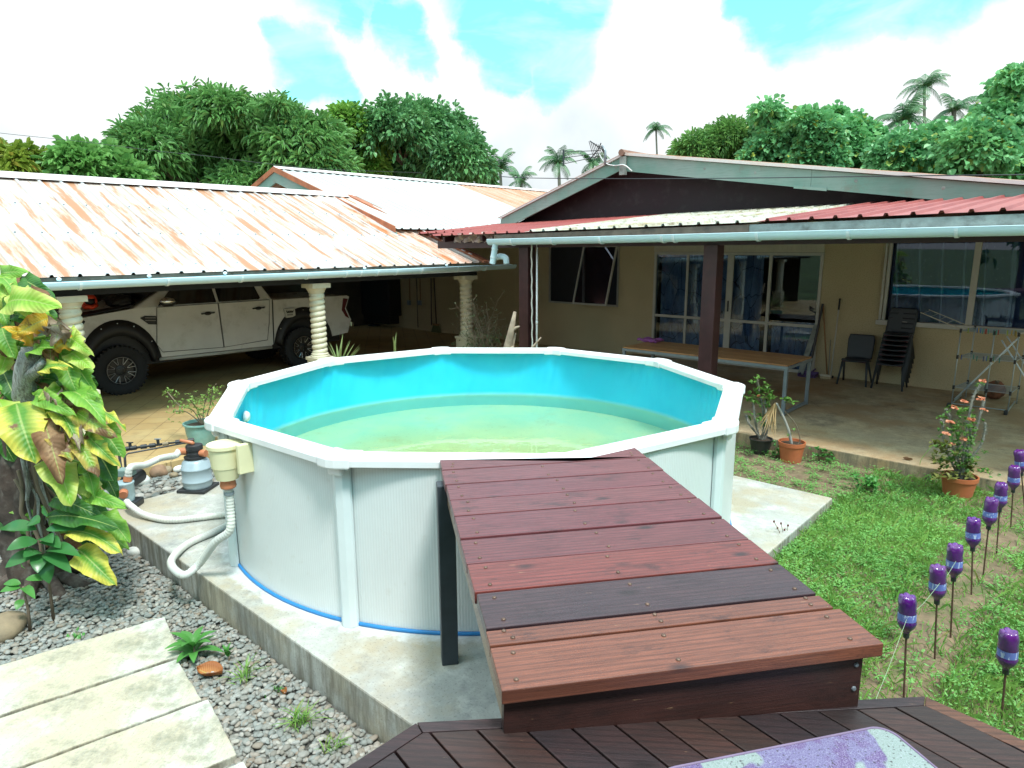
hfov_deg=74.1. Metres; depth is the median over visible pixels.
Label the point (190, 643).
weed
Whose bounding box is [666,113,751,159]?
feathery tree
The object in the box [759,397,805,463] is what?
potted plant
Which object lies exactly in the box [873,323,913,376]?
stacking chair
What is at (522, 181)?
coconut palm
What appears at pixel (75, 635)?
sprout
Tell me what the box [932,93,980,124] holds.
coconut palm
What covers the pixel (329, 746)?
grass tuft
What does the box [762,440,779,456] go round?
weed
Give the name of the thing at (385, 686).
pool slab
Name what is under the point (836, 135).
hibiscus tree
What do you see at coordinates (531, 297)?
hanging rope
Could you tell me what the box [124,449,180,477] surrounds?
pool hose
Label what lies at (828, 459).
weed
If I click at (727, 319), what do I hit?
sliding door
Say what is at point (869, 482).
weed
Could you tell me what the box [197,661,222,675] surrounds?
fallen leaf
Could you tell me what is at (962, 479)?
potted plant
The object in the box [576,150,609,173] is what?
coconut palm
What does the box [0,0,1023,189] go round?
sky
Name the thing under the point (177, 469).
stone
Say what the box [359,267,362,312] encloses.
door panel
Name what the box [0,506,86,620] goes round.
leafy shrub
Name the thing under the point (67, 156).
broadleaf tree
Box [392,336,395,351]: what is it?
yucca
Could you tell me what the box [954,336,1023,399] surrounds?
clothes horse
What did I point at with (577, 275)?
window
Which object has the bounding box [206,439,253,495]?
skimmer bucket
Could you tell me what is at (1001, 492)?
bottle on rod
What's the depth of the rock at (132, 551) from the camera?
6.14 m
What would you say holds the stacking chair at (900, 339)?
on the stacking chair at (896, 343)
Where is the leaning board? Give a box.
[797,304,823,374]
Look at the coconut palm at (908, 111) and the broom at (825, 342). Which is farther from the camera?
the coconut palm at (908, 111)
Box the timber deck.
[347,697,1023,767]
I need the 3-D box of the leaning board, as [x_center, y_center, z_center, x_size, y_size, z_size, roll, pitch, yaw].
[5.612,-0.824,12.703,0.379,1.357,0.160,-2,12,-11]
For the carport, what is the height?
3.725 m
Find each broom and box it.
[431,278,440,332]
[820,298,840,378]
[823,305,833,377]
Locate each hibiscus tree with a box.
[734,93,796,162]
[776,99,888,168]
[859,116,961,173]
[922,61,1023,179]
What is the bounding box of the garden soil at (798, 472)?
[733,444,871,502]
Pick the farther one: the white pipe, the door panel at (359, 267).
the door panel at (359, 267)
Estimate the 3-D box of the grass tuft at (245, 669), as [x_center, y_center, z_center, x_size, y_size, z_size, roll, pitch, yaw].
[-1.722,1.845,4.351,0.212,0.154,0.266,8,14,35]
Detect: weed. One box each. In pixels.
[165,626,223,662]
[222,642,232,663]
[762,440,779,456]
[809,446,837,461]
[849,473,891,491]
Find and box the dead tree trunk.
[0,323,114,606]
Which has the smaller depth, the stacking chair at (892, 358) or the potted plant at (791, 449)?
the potted plant at (791, 449)
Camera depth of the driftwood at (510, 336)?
11.06 m
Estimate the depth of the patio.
9.46 m
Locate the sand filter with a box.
[176,439,219,493]
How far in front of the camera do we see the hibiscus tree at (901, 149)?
20.26 m
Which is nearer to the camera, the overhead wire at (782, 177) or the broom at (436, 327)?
the overhead wire at (782, 177)
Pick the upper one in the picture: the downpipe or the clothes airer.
the downpipe
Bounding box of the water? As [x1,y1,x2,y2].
[276,395,689,452]
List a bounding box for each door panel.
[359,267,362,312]
[362,266,389,315]
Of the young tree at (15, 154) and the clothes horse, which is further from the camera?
the young tree at (15, 154)
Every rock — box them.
[0,611,26,644]
[127,547,139,555]
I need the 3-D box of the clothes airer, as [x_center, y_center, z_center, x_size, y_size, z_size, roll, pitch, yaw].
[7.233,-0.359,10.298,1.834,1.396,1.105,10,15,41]
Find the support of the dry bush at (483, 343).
on the tile floor
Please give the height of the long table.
0.750 m
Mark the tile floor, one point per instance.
(143, 415)
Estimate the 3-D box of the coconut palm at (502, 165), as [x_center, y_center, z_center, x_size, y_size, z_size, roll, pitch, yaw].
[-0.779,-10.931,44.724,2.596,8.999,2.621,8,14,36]
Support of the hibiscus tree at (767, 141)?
on the ground
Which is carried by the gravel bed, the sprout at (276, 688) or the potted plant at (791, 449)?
the sprout at (276, 688)
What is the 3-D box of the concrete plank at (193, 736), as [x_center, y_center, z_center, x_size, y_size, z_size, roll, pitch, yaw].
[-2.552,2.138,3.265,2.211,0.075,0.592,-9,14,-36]
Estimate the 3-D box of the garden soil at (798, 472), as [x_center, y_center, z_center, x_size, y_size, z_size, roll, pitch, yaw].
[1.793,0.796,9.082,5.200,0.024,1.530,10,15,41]
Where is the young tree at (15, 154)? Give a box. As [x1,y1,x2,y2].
[0,137,47,172]
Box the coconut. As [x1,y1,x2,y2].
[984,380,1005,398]
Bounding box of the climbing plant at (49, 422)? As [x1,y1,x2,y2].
[0,264,130,585]
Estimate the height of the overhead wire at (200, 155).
0.597 m
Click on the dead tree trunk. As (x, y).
(24, 488)
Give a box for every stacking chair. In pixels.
[836,334,874,386]
[870,360,907,391]
[871,337,908,386]
[872,328,912,381]
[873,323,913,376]
[875,317,915,371]
[876,312,916,366]
[877,308,917,361]
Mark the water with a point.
(498, 424)
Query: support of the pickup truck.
on the tile floor
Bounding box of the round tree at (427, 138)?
[347,89,504,185]
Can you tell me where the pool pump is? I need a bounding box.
[117,467,146,508]
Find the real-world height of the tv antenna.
0.719 m
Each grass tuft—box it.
[218,653,267,684]
[273,697,332,730]
[314,728,350,754]
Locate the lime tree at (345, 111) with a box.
[322,99,396,175]
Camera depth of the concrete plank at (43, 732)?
4.00 m
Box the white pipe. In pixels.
[536,245,537,346]
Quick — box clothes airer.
[920,309,1023,414]
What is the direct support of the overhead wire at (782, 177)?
attached to the house at (709, 267)
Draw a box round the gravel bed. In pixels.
[0,471,377,767]
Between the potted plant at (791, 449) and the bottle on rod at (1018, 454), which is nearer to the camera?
the bottle on rod at (1018, 454)
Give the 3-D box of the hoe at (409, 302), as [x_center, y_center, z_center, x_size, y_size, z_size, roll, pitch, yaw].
[-3.089,-2.775,20.348,0.140,0.806,0.076,10,15,41]
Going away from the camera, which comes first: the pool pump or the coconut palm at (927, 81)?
the pool pump
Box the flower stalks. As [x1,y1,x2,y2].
[773,520,788,532]
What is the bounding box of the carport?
[0,171,516,434]
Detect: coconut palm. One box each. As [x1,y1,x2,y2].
[489,148,514,185]
[508,166,536,188]
[538,145,579,185]
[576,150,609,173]
[643,121,672,153]
[874,91,930,131]
[896,69,950,123]
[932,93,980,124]
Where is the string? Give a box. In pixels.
[876,563,954,697]
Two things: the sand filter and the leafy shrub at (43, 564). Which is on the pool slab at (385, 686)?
the sand filter
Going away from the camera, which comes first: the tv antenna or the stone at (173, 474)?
the stone at (173, 474)
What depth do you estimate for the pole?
20.20 m
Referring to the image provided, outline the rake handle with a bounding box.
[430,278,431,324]
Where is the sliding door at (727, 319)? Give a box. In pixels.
[651,252,824,372]
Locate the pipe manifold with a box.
[118,438,193,477]
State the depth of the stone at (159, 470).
7.86 m
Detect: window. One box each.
[549,246,619,306]
[875,242,1023,333]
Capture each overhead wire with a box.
[2,133,414,172]
[500,174,1023,178]
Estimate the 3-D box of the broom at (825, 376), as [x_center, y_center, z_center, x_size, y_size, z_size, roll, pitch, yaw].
[5.862,-0.834,12.462,0.190,1.464,0.267,10,15,41]
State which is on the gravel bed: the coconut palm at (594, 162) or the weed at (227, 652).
the weed at (227, 652)
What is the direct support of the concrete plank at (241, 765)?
on the gravel bed
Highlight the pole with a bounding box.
[416,278,418,327]
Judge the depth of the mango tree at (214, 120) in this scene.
23.57 m
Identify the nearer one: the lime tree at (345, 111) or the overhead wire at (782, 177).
the overhead wire at (782, 177)
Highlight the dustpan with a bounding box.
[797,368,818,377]
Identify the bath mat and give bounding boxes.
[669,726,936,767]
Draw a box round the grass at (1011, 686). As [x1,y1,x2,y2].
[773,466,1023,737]
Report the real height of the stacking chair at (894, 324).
0.860 m
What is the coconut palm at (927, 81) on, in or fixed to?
on the ground
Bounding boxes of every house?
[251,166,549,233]
[375,149,1023,398]
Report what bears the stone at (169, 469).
on the gravel bed
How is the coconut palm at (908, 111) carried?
on the ground
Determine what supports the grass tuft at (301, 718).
on the gravel bed
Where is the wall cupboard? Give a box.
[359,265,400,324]
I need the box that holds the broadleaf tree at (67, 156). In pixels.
[27,133,160,180]
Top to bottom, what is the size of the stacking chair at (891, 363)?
0.860 m
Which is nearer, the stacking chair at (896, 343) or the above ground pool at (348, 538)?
the above ground pool at (348, 538)
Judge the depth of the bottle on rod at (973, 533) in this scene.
5.04 m
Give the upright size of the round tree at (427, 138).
9.269 m
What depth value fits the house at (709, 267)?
12.36 m
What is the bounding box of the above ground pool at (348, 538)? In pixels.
[204,347,744,635]
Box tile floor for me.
[60,325,621,489]
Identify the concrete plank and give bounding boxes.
[0,617,181,717]
[0,660,201,767]
[26,700,236,767]
[229,762,246,767]
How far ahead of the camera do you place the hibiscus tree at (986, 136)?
17.88 m
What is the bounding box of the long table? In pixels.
[622,341,812,415]
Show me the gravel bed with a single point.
(327, 732)
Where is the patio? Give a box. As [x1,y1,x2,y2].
[628,353,1023,498]
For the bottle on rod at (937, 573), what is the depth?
4.24 m
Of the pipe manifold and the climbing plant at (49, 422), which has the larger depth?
the pipe manifold
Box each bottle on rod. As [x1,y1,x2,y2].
[897,592,916,697]
[928,563,946,659]
[945,542,963,637]
[965,517,980,594]
[982,496,998,575]
[994,481,1007,553]
[995,627,1019,719]
[1007,464,1020,527]
[1013,449,1023,502]
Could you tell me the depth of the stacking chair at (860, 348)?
12.09 m
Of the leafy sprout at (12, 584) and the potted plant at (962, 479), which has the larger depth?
the potted plant at (962, 479)
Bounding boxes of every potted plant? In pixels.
[163,384,221,445]
[743,374,776,454]
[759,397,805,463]
[928,379,989,500]
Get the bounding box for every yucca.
[329,336,357,356]
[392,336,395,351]
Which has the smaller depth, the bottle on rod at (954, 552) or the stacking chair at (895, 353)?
the bottle on rod at (954, 552)
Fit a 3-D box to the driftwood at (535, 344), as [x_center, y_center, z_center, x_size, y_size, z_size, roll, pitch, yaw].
[0.170,-0.463,11.020,0.815,0.679,0.111,9,15,37]
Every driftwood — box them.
[503,311,519,347]
[530,337,540,347]
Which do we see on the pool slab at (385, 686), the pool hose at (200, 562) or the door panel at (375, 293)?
the pool hose at (200, 562)
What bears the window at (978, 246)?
in the house at (709, 267)
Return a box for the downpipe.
[490,244,508,263]
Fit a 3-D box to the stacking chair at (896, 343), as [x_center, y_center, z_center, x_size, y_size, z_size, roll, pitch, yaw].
[6.589,-0.684,11.613,0.503,0.860,0.536,9,15,38]
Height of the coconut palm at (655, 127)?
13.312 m
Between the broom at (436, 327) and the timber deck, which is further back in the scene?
the broom at (436, 327)
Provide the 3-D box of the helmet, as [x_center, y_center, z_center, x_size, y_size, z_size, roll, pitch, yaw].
[-7.050,-1.382,11.292,0.324,0.270,0.261,10,15,41]
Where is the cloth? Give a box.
[637,337,663,342]
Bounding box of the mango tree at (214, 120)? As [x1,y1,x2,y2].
[100,75,365,185]
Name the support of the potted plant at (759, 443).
on the garden soil at (798, 472)
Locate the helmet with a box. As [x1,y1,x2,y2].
[82,295,97,308]
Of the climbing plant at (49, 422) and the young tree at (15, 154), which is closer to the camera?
the climbing plant at (49, 422)
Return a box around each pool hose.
[123,489,235,578]
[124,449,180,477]
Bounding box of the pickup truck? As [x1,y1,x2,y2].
[54,286,353,395]
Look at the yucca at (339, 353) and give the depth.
11.73 m
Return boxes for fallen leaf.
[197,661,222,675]
[280,687,286,693]
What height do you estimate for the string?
0.282 m
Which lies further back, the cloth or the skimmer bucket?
the cloth
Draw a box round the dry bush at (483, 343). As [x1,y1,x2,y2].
[449,290,517,347]
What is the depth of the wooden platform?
2.50 m
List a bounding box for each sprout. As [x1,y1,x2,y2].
[0,564,42,631]
[66,627,84,638]
[264,685,283,697]
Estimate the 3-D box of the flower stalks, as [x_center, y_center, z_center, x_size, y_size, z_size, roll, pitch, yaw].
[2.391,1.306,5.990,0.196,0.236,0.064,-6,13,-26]
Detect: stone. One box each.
[136,475,150,486]
[149,464,167,477]
[166,466,172,472]
[169,472,178,477]
[173,465,180,472]
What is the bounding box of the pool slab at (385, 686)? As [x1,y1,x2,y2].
[108,475,831,742]
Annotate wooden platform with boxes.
[436,448,882,733]
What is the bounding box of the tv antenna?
[563,141,631,170]
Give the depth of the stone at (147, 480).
7.59 m
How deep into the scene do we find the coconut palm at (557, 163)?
41.91 m
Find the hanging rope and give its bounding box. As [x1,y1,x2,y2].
[531,245,532,346]

